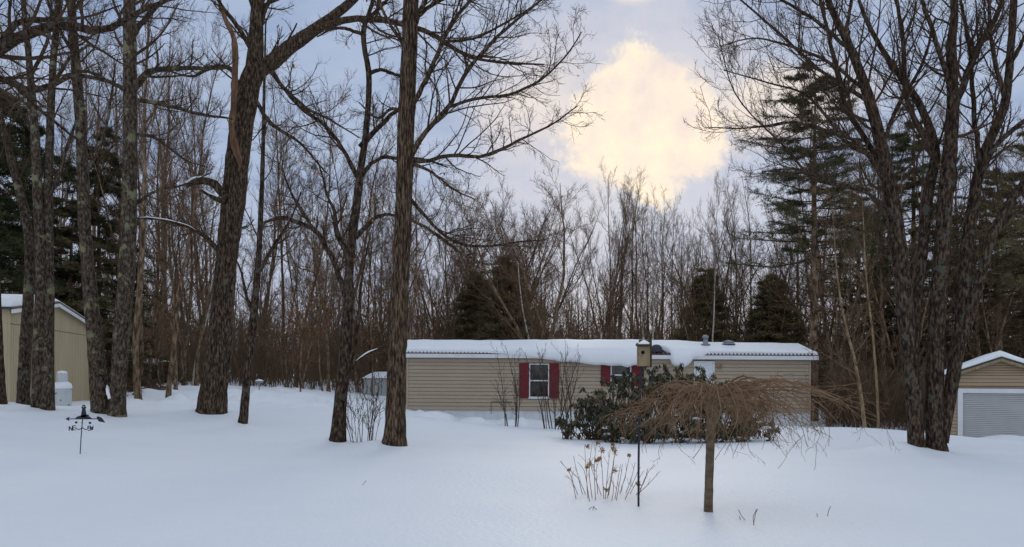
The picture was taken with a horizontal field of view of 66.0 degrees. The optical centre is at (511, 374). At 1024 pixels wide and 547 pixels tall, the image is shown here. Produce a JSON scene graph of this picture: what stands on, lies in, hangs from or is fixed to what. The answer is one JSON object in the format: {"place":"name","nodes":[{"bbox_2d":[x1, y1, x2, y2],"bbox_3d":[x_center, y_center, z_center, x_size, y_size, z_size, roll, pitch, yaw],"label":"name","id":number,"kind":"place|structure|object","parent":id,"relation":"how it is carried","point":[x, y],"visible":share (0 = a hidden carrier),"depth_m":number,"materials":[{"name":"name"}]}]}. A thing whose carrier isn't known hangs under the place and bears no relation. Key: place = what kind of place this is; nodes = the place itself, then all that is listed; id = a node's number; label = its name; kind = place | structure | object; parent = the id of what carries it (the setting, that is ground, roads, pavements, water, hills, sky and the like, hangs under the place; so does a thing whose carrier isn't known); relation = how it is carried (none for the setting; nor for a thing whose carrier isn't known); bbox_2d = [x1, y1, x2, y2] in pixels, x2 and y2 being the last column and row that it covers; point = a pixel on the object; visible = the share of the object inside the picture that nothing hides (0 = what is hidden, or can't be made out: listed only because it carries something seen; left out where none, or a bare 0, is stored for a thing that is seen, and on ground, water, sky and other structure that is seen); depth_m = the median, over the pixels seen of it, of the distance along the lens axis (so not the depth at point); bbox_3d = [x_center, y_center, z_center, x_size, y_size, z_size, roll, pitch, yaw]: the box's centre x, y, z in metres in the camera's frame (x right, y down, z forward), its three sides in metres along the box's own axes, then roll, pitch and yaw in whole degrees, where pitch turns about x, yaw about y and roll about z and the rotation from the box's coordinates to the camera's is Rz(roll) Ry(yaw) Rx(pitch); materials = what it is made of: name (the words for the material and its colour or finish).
{"place":"outdoors","nodes":[
{"label":"outdoors","id":0,"kind":"place"},
{"bbox_2d":[0,375,1023,546],"bbox_3d":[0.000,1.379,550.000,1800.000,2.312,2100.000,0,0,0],"label":"snowy ground","id":1,"kind":"structure","parent":0,"point":[155,468],"depth_m":10.57,"materials":[{"name":"snow"}]},
{"bbox_2d":[0,11,10,403],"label":"maple tree","id":2,"kind":"object","parent":1,"relation":"on","point":[3,397],"visible":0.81,"depth_m":19.97,"materials":[{"name":"brown plant"}]},
{"bbox_2d":[0,6,75,404],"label":"maple tree","id":3,"kind":"object","parent":1,"relation":"on","point":[23,395],"visible":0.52,"depth_m":20.91,"materials":[{"name":"brown plant"}]},
{"bbox_2d":[1,294,89,401],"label":"outbuilding","id":4,"kind":"structure","parent":1,"relation":"on","point":[70,348],"depth_m":30.44,"materials":[{"name":"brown wood"}]},
{"bbox_2d":[0,0,113,410],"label":"maple tree","id":5,"kind":"object","parent":1,"relation":"on","point":[43,382],"visible":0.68,"depth_m":20.16,"materials":[{"name":"brown plant"}]},
{"bbox_2d":[55,371,71,405],"bbox_3d":[-15.123,0.625,26.500,0.610,1.503,0.610,0,0,0],"label":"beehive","id":6,"kind":"object","parent":1,"relation":"on","point":[63,391],"visible":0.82,"depth_m":26.33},
{"bbox_2d":[0,97,132,385],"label":"hemlock tree","id":7,"kind":"object","parent":1,"relation":"on","point":[23,134],"visible":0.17,"depth_m":38.00,"materials":[{"name":"plant"}]},
{"bbox_2d":[0,91,142,396],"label":"hemlock tree","id":8,"kind":"object","parent":1,"relation":"on","point":[9,239],"visible":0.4,"depth_m":34.34,"materials":[{"name":"plant"}]},
{"bbox_2d":[2,192,148,386],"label":"hemlock tree","id":9,"kind":"object","parent":1,"relation":"on","point":[63,240],"visible":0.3,"depth_m":38.76,"materials":[{"name":"green needles"},{"name":"bark"}]},
{"bbox_2d":[58,1,122,197],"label":"woodland tree","id":10,"kind":"object","parent":1,"relation":"on","point":[86,105],"visible":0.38,"depth_m":41.47,"materials":[{"name":"brown wood"}]},
{"bbox_2d":[0,0,224,168],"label":"oak tree","id":11,"kind":"object","parent":1,"relation":"on","point":[10,39],"visible":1,"depth_m":12.77,"materials":[{"name":"brown plant"}]},
{"bbox_2d":[54,125,192,384],"bbox_3d":[-21.670,-5.870,41.150,8.346,14.241,8.958,0,0,45],"label":"hemlock tree","id":12,"kind":"object","parent":1,"relation":"on","point":[112,158],"visible":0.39,"depth_m":40.86,"materials":[{"name":"green wood"}]},
{"bbox_2d":[58,51,191,378],"bbox_3d":[-19.029,-7.267,39.262,5.923,16.849,3.504,0,0,-12],"label":"woodland tree","id":13,"kind":"object","parent":1,"relation":"on","point":[141,349],"visible":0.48,"depth_m":39.24,"materials":[{"name":"brown wood"}]},
{"bbox_2d":[98,0,188,399],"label":"woodland tree","id":14,"kind":"object","parent":1,"relation":"on","point":[135,359],"visible":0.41,"depth_m":30.86,"materials":[{"name":"brown wood"}]},
{"bbox_2d":[43,0,245,416],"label":"maple tree","id":15,"kind":"object","parent":1,"relation":"on","point":[107,400],"visible":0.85,"depth_m":20.29,"materials":[{"name":"brown plant"}]},
{"bbox_2d":[121,45,181,346],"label":"woodland tree","id":16,"kind":"object","parent":1,"relation":"on","point":[157,122],"visible":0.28,"depth_m":65.14,"materials":[{"name":"brown wood"}]},
{"bbox_2d":[103,105,212,379],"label":"woodland tree","id":17,"kind":"object","parent":1,"relation":"on","point":[156,314],"visible":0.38,"depth_m":48.90,"materials":[{"name":"brown wood"}]},
{"bbox_2d":[137,140,196,389],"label":"woodland tree","id":18,"kind":"object","parent":1,"relation":"on","point":[173,302],"visible":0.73,"depth_m":37.63,"materials":[{"name":"brown wood"}]},
{"bbox_2d":[137,0,214,356],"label":"woodland tree","id":19,"kind":"object","parent":1,"relation":"on","point":[169,116],"visible":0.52,"depth_m":54.10,"materials":[{"name":"brown wood"}]},
{"bbox_2d":[153,76,222,338],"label":"woodland tree","id":20,"kind":"object","parent":1,"relation":"on","point":[207,188],"visible":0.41,"depth_m":52.53,"materials":[{"name":"brown wood"}]},
{"bbox_2d":[157,112,219,385],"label":"woodland tree","id":21,"kind":"object","parent":1,"relation":"on","point":[183,365],"visible":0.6,"depth_m":45.38,"materials":[{"name":"brown wood"}]},
{"bbox_2d":[161,27,216,374],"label":"woodland tree","id":22,"kind":"object","parent":1,"relation":"on","point":[196,276],"visible":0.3,"depth_m":58.24,"materials":[{"name":"brown wood"}]},
{"bbox_2d":[142,127,256,379],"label":"woodland tree","id":23,"kind":"object","parent":1,"relation":"on","point":[184,252],"visible":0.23,"depth_m":58.04,"materials":[{"name":"brown wood"}]},
{"bbox_2d":[160,176,243,385],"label":"tree","id":24,"kind":"object","parent":1,"relation":"on","point":[202,284],"visible":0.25,"depth_m":44.72,"materials":[{"name":"brown wood"}]},
{"bbox_2d":[160,5,250,397],"bbox_3d":[-13.780,-7.354,34.279,4.206,17.744,3.749,0,0,21],"label":"woodland tree","id":25,"kind":"object","parent":1,"relation":"on","point":[173,347],"visible":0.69,"depth_m":33.69,"materials":[{"name":"brown wood"}]},
{"bbox_2d":[167,170,246,385],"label":"woodland tree","id":26,"kind":"object","parent":1,"relation":"on","point":[198,347],"visible":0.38,"depth_m":42.77,"materials":[{"name":"brown wood"}]},
{"bbox_2d":[226,0,303,423],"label":"slim tree","id":27,"kind":"object","parent":1,"relation":"on","point":[249,355],"visible":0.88,"depth_m":20.93,"materials":[{"name":"brown plant"}]},
{"bbox_2d":[247,120,303,373],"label":"woodland tree","id":28,"kind":"object","parent":1,"relation":"on","point":[272,257],"visible":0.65,"depth_m":60.72,"materials":[{"name":"brown wood"}]},
{"bbox_2d":[244,106,315,376],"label":"woodland tree","id":29,"kind":"object","parent":1,"relation":"on","point":[287,172],"visible":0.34,"depth_m":64.96,"materials":[{"name":"brown wood"}]},
{"bbox_2d":[254,115,310,380],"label":"woodland tree","id":30,"kind":"object","parent":1,"relation":"on","point":[292,285],"visible":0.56,"depth_m":61.95,"materials":[{"name":"brown wood"}]},
{"bbox_2d":[257,51,322,378],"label":"woodland tree","id":31,"kind":"object","parent":1,"relation":"on","point":[286,190],"visible":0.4,"depth_m":66.73,"materials":[{"name":"brown wood"}]},
{"bbox_2d":[266,163,353,359],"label":"woodland tree","id":32,"kind":"object","parent":1,"relation":"on","point":[304,208],"visible":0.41,"depth_m":55.11,"materials":[{"name":"brown wood"}]},
{"bbox_2d":[288,217,342,388],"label":"woodland tree","id":33,"kind":"object","parent":1,"relation":"on","point":[331,278],"visible":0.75,"depth_m":42.67,"materials":[{"name":"brown wood"}]},
{"bbox_2d":[282,68,372,386],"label":"woodland tree","id":34,"kind":"object","parent":1,"relation":"on","point":[316,276],"visible":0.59,"depth_m":50.38,"materials":[{"name":"brown wood"}]},
{"bbox_2d":[304,194,358,391],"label":"woodland tree","id":35,"kind":"object","parent":1,"relation":"on","point":[328,388],"visible":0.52,"depth_m":44.61,"materials":[{"name":"brown wood"}]},
{"bbox_2d":[309,120,389,391],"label":"woodland tree","id":36,"kind":"object","parent":1,"relation":"on","point":[342,232],"visible":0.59,"depth_m":46.09,"materials":[{"name":"brown wood"}]},
{"bbox_2d":[116,0,588,414],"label":"oak tree","id":37,"kind":"object","parent":1,"relation":"on","point":[212,398],"visible":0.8,"depth_m":22.24,"materials":[{"name":"brown plant"}]},
{"bbox_2d":[247,0,465,442],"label":"forked tree","id":38,"kind":"object","parent":1,"relation":"on","point":[347,348],"visible":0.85,"depth_m":16.72,"materials":[{"name":"brown plant"}]},
{"bbox_2d":[338,358,385,442],"bbox_3d":[-3.072,0.600,16.891,1.330,1.936,0.923,0,0,-38],"label":"bare shrub","id":39,"kind":"object","parent":1,"relation":"on","point":[367,415],"visible":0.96,"depth_m":16.74,"materials":[{"name":"plant"}]},
{"bbox_2d":[340,102,396,306],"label":"woodland tree","id":40,"kind":"object","parent":1,"relation":"on","point":[370,199],"visible":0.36,"depth_m":52.58,"materials":[{"name":"brown wood"}]},
{"bbox_2d":[328,136,417,373],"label":"woodland tree","id":41,"kind":"object","parent":1,"relation":"on","point":[373,231],"visible":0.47,"depth_m":49.79,"materials":[{"name":"brown wood"}]},
{"bbox_2d":[343,150,417,366],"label":"woodland tree","id":42,"kind":"object","parent":1,"relation":"on","point":[370,279],"visible":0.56,"depth_m":47.64,"materials":[{"name":"brown wood"}]},
{"bbox_2d":[365,70,437,367],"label":"woodland tree","id":43,"kind":"object","parent":1,"relation":"on","point":[411,254],"visible":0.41,"depth_m":45.01,"materials":[{"name":"brown wood"}]},
{"bbox_2d":[364,218,469,339],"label":"woodland tree","id":44,"kind":"object","parent":1,"relation":"on","point":[424,318],"visible":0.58,"depth_m":47.45,"materials":[{"name":"plant"}]},
{"bbox_2d":[363,168,472,371],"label":"woodland tree","id":45,"kind":"object","parent":1,"relation":"on","point":[457,194],"visible":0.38,"depth_m":55.48,"materials":[{"name":"plant"}]},
{"bbox_2d":[374,166,514,324],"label":"woodland tree","id":46,"kind":"object","parent":1,"relation":"on","point":[445,255],"visible":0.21,"depth_m":68.23,"materials":[{"name":"brown wood"}]},
{"bbox_2d":[385,190,517,339],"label":"woodland tree","id":47,"kind":"object","parent":1,"relation":"on","point":[431,305],"visible":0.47,"depth_m":55.29,"materials":[{"name":"brown wood"}]},
{"bbox_2d":[439,269,507,339],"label":"spruce tree","id":48,"kind":"object","parent":1,"relation":"on","point":[463,304],"visible":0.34,"depth_m":51.30,"materials":[{"name":"plant"}]},
{"bbox_2d":[348,0,604,446],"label":"tall tree","id":49,"kind":"object","parent":1,"relation":"on","point":[395,407],"visible":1,"depth_m":16.13,"materials":[{"name":"brown plant"}]},
{"bbox_2d":[462,253,554,339],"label":"spruce tree","id":50,"kind":"object","parent":1,"relation":"on","point":[489,328],"visible":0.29,"depth_m":49.29,"materials":[{"name":"plant"}]},
{"bbox_2d":[1,180,1021,377],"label":"distant woods","id":51,"kind":"object","parent":1,"relation":"on","point":[566,298],"visible":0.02,"depth_m":93.30,"materials":[{"name":"plant"}]},
{"bbox_2d":[6,246,1023,432],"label":"undergrowth","id":52,"kind":"object","parent":1,"relation":"on","point":[893,406],"visible":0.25,"depth_m":48.69,"materials":[{"name":"plant"}]},
{"bbox_2d":[451,197,584,332],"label":"woodland tree","id":53,"kind":"object","parent":1,"relation":"on","point":[483,285],"visible":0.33,"depth_m":49.89,"materials":[{"name":"plant"}]},
{"bbox_2d":[463,185,575,339],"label":"woodland tree","id":54,"kind":"object","parent":1,"relation":"on","point":[539,277],"visible":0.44,"depth_m":48.73,"materials":[{"name":"brown wood"}]},
{"bbox_2d":[490,209,549,339],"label":"birch tree","id":55,"kind":"object","parent":1,"relation":"on","point":[524,318],"visible":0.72,"depth_m":43.73,"materials":[{"name":"plant"}]},
{"bbox_2d":[493,229,553,339],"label":"woodland tree","id":56,"kind":"object","parent":1,"relation":"on","point":[528,316],"visible":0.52,"depth_m":46.51,"materials":[{"name":"brown wood"}]},
{"bbox_2d":[448,153,615,339],"bbox_3d":[0.346,-4.851,42.090,8.820,13.763,8.331,0,-4,-25],"label":"woodland tree","id":57,"kind":"object","parent":1,"relation":"on","point":[539,315],"visible":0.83,"depth_m":42.16,"materials":[{"name":"brown wood"}]},
{"bbox_2d":[489,172,582,326],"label":"woodland tree","id":58,"kind":"object","parent":1,"relation":"on","point":[544,222],"visible":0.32,"depth_m":52.42,"materials":[{"name":"brown wood"}]},
{"bbox_2d":[521,338,583,428],"bbox_3d":[1.423,0.353,27.895,2.299,3.332,1.732,0,0,0],"label":"bare shrub","id":59,"kind":"object","parent":1,"relation":"on","point":[542,375],"visible":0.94,"depth_m":28.04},
{"bbox_2d":[494,191,612,331],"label":"woodland tree","id":60,"kind":"object","parent":1,"relation":"on","point":[567,285],"visible":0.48,"depth_m":65.04,"materials":[{"name":"brown wood"}]},
{"bbox_2d":[548,180,659,339],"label":"woodland tree","id":61,"kind":"object","parent":1,"relation":"on","point":[617,271],"visible":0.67,"depth_m":60.02,"materials":[{"name":"brown wood"}]},
{"bbox_2d":[575,157,637,339],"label":"woodland tree","id":62,"kind":"object","parent":1,"relation":"on","point":[608,189],"visible":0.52,"depth_m":70.07,"materials":[{"name":"brown wood"}]},
{"bbox_2d":[560,440,657,500],"bbox_3d":[1.192,1.223,9.632,1.305,0.861,0.707,0,0,-10],"label":"hydrangea","id":63,"kind":"object","parent":1,"relation":"on","point":[597,459],"visible":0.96,"depth_m":9.56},
{"bbox_2d":[406,335,818,425],"bbox_3d":[4.163,0.590,36.050,17.925,4.768,5.100,0,0,0],"label":"mobile home","id":64,"kind":"object","parent":1,"relation":"on","point":[455,377],"visible":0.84,"depth_m":33.98,"materials":[{"name":"plastic"}]},
{"bbox_2d":[528,364,549,398],"bbox_3d":[1.168,0.296,33.985,0.916,1.514,0.120,0,0,0],"label":"window","id":65,"kind":"structure","parent":64,"relation":"in","point":[536,374],"depth_m":33.97,"materials":[{"name":"glass"}]},
{"bbox_2d":[607,164,659,339],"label":"woodland tree","id":66,"kind":"object","parent":1,"relation":"on","point":[628,267],"visible":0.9,"depth_m":52.25,"materials":[{"name":"brown wood"}]},
{"bbox_2d":[610,171,658,339],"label":"woodland tree","id":67,"kind":"object","parent":1,"relation":"on","point":[636,297],"visible":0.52,"depth_m":60.60,"materials":[{"name":"brown wood"}]},
{"bbox_2d":[599,217,687,339],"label":"woodland tree","id":68,"kind":"object","parent":1,"relation":"on","point":[661,304],"visible":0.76,"depth_m":50.51,"materials":[{"name":"plant"}]},
{"bbox_2d":[636,340,651,505],"bbox_3d":[1.503,0.588,8.985,0.217,1.969,0.190,0,0,0],"label":"birdhouse","id":69,"kind":"object","parent":1,"relation":"on","point":[644,353],"visible":0.91,"depth_m":8.99,"materials":[{"name":"brown wood"}]},
{"bbox_2d":[629,187,672,339],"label":"tree","id":70,"kind":"object","parent":1,"relation":"on","point":[643,289],"visible":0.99,"depth_m":42.57,"materials":[{"name":"brown wood"}]},
{"bbox_2d":[630,186,688,339],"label":"woodland tree","id":71,"kind":"object","parent":1,"relation":"on","point":[660,244],"visible":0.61,"depth_m":56.44,"materials":[{"name":"brown wood"}]},
{"bbox_2d":[554,362,780,443],"bbox_3d":[4.103,0.775,21.439,5.949,2.254,3.540,0,0,0],"label":"rhododendron","id":72,"kind":"object","parent":1,"relation":"on","point":[609,431],"visible":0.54,"depth_m":21.29,"materials":[{"name":"plant"}]},
{"bbox_2d":[650,189,701,338],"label":"woodland tree","id":73,"kind":"object","parent":1,"relation":"on","point":[673,218],"visible":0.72,"depth_m":56.52,"materials":[{"name":"brown wood"}]},
{"bbox_2d":[644,239,716,341],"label":"woodland tree","id":74,"kind":"object","parent":1,"relation":"on","point":[685,289],"visible":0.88,"depth_m":46.86,"materials":[{"name":"brown wood"}]},
{"bbox_2d":[646,180,740,334],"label":"woodland tree","id":75,"kind":"object","parent":1,"relation":"on","point":[696,249],"visible":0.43,"depth_m":64.25,"materials":[{"name":"brown wood"}]},
{"bbox_2d":[670,267,742,341],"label":"spruce tree","id":76,"kind":"object","parent":1,"relation":"on","point":[719,324],"visible":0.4,"depth_m":47.56,"materials":[{"name":"plant"}]},
{"bbox_2d":[652,202,764,332],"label":"woodland tree","id":77,"kind":"object","parent":1,"relation":"on","point":[718,246],"visible":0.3,"depth_m":64.44,"materials":[{"name":"plant"}]},
{"bbox_2d":[693,170,731,341],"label":"birch tree","id":78,"kind":"object","parent":1,"relation":"on","point":[714,241],"visible":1,"depth_m":41.46,"materials":[{"name":"brown wood"}]},
{"bbox_2d":[694,170,762,337],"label":"woodland tree","id":79,"kind":"object","parent":1,"relation":"on","point":[733,217],"visible":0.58,"depth_m":64.51,"materials":[{"name":"brown wood"}]},
{"bbox_2d":[679,228,795,339],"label":"woodland tree","id":80,"kind":"object","parent":1,"relation":"on","point":[741,292],"visible":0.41,"depth_m":51.97,"materials":[{"name":"brown wood"}]},
{"bbox_2d":[720,152,774,333],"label":"woodland tree","id":81,"kind":"object","parent":1,"relation":"on","point":[749,226],"visible":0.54,"depth_m":67.76,"materials":[{"name":"brown wood"}]},
{"bbox_2d":[595,371,900,511],"bbox_3d":[2.446,0.777,8.798,3.203,1.668,2.437,0,0,-28],"label":"weeping tree","id":82,"kind":"object","parent":1,"relation":"on","point":[713,397],"visible":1,"depth_m":8.39,"materials":[{"name":"plant"}]},
{"bbox_2d":[690,233,808,342],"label":"woodland tree","id":83,"kind":"object","parent":1,"relation":"on","point":[780,255],"visible":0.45,"depth_m":48.41,"materials":[{"name":"brown wood"}]},
{"bbox_2d":[729,273,834,400],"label":"spruce tree","id":84,"kind":"object","parent":1,"relation":"on","point":[759,321],"visible":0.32,"depth_m":46.40,"materials":[{"name":"plant"}]},
{"bbox_2d":[715,63,908,420],"bbox_3d":[13.796,-6.010,37.507,9.242,17.033,7.632,0,0,33],"label":"pine tree","id":85,"kind":"object","parent":1,"relation":"on","point":[815,231],"visible":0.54,"depth_m":36.81,"materials":[{"name":"plant"}]},
{"bbox_2d":[756,168,879,389],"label":"woodland tree","id":86,"kind":"object","parent":1,"relation":"on","point":[829,318],"visible":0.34,"depth_m":47.01,"materials":[{"name":"plant"}]},
{"bbox_2d":[787,175,882,427],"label":"dead tree","id":87,"kind":"object","parent":1,"relation":"on","point":[858,383],"visible":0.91,"depth_m":27.75,"materials":[{"name":"brown plant"}]},
{"bbox_2d":[757,51,916,384],"bbox_3d":[18.575,-7.782,43.682,7.984,20.701,7.541,0,0,-31],"label":"woodland tree","id":88,"kind":"object","parent":1,"relation":"on","point":[824,329],"visible":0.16,"depth_m":43.16,"materials":[{"name":"brown wood"}]},
{"bbox_2d":[683,0,1023,451],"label":"maple tree","id":89,"kind":"object","parent":1,"relation":"on","point":[940,399],"visible":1,"depth_m":15.42,"materials":[{"name":"brown plant"}]},
{"bbox_2d":[782,187,928,365],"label":"pine tree","id":90,"kind":"object","parent":1,"relation":"on","point":[835,291],"visible":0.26,"depth_m":45.63,"materials":[{"name":"plant"}]},
{"bbox_2d":[833,108,882,428],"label":"dead tree","id":91,"kind":"object","parent":1,"relation":"on","point":[856,238],"visible":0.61,"depth_m":31.52,"materials":[{"name":"brown plant"}]},
{"bbox_2d":[819,263,950,375],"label":"hemlock tree","id":92,"kind":"object","parent":1,"relation":"on","point":[891,313],"visible":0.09,"depth_m":49.69,"materials":[{"name":"plant"}]},
{"bbox_2d":[844,147,958,418],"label":"woodland tree","id":93,"kind":"object","parent":1,"relation":"on","point":[885,328],"visible":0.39,"depth_m":37.28,"materials":[{"name":"brown wood"}]},
{"bbox_2d":[819,117,991,384],"bbox_3d":[19.773,-5.246,39.813,8.771,15.357,7.243,0,0,-42],"label":"tree","id":94,"kind":"object","parent":1,"relation":"on","point":[913,200],"visible":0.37,"depth_m":39.47,"materials":[{"name":"green wood"}]},
{"bbox_2d":[892,53,963,250],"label":"woodland tree","id":95,"kind":"object","parent":1,"relation":"on","point":[921,193],"visible":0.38,"depth_m":38.94,"materials":[{"name":"brown wood"}]},
{"bbox_2d":[867,216,1023,373],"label":"hemlock tree","id":96,"kind":"object","parent":1,"relation":"on","point":[1008,345],"visible":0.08,"depth_m":45.09,"materials":[{"name":"green wood"}]},
{"bbox_2d":[884,168,1023,355],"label":"pine tree","id":97,"kind":"object","parent":1,"relation":"on","point":[996,298],"visible":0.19,"depth_m":41.89,"materials":[{"name":"green wood"}]},
{"bbox_2d":[923,118,1023,359],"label":"woodland tree","id":98,"kind":"object","parent":1,"relation":"on","point":[977,329],"visible":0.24,"depth_m":41.10,"materials":[{"name":"brown wood"}]},
{"bbox_2d":[949,193,1014,359],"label":"woodland tree","id":99,"kind":"object","parent":1,"relation":"on","point":[987,326],"visible":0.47,"depth_m":38.36,"materials":[{"name":"plant"}]},
{"bbox_2d":[944,351,1023,437],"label":"garage","id":100,"kind":"structure","parent":1,"relation":"on","point":[990,399],"depth_m":26.42,"materials":[{"name":"plastic"}]},
{"bbox_2d":[963,393,1023,437],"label":"roll up door","id":101,"kind":"structure","parent":100,"relation":"in","point":[984,414],"depth_m":26.43,"materials":[{"name":"metal"}]},
{"bbox_2d":[950,130,1023,358],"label":"pine tree","id":102,"kind":"object","parent":1,"relation":"on","point":[1007,239],"visible":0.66,"depth_m":37.99,"materials":[{"name":"plant"}]},
{"bbox_2d":[0,0,1023,372],"label":"sky","id":103,"kind":"structure","parent":0,"point":[642,81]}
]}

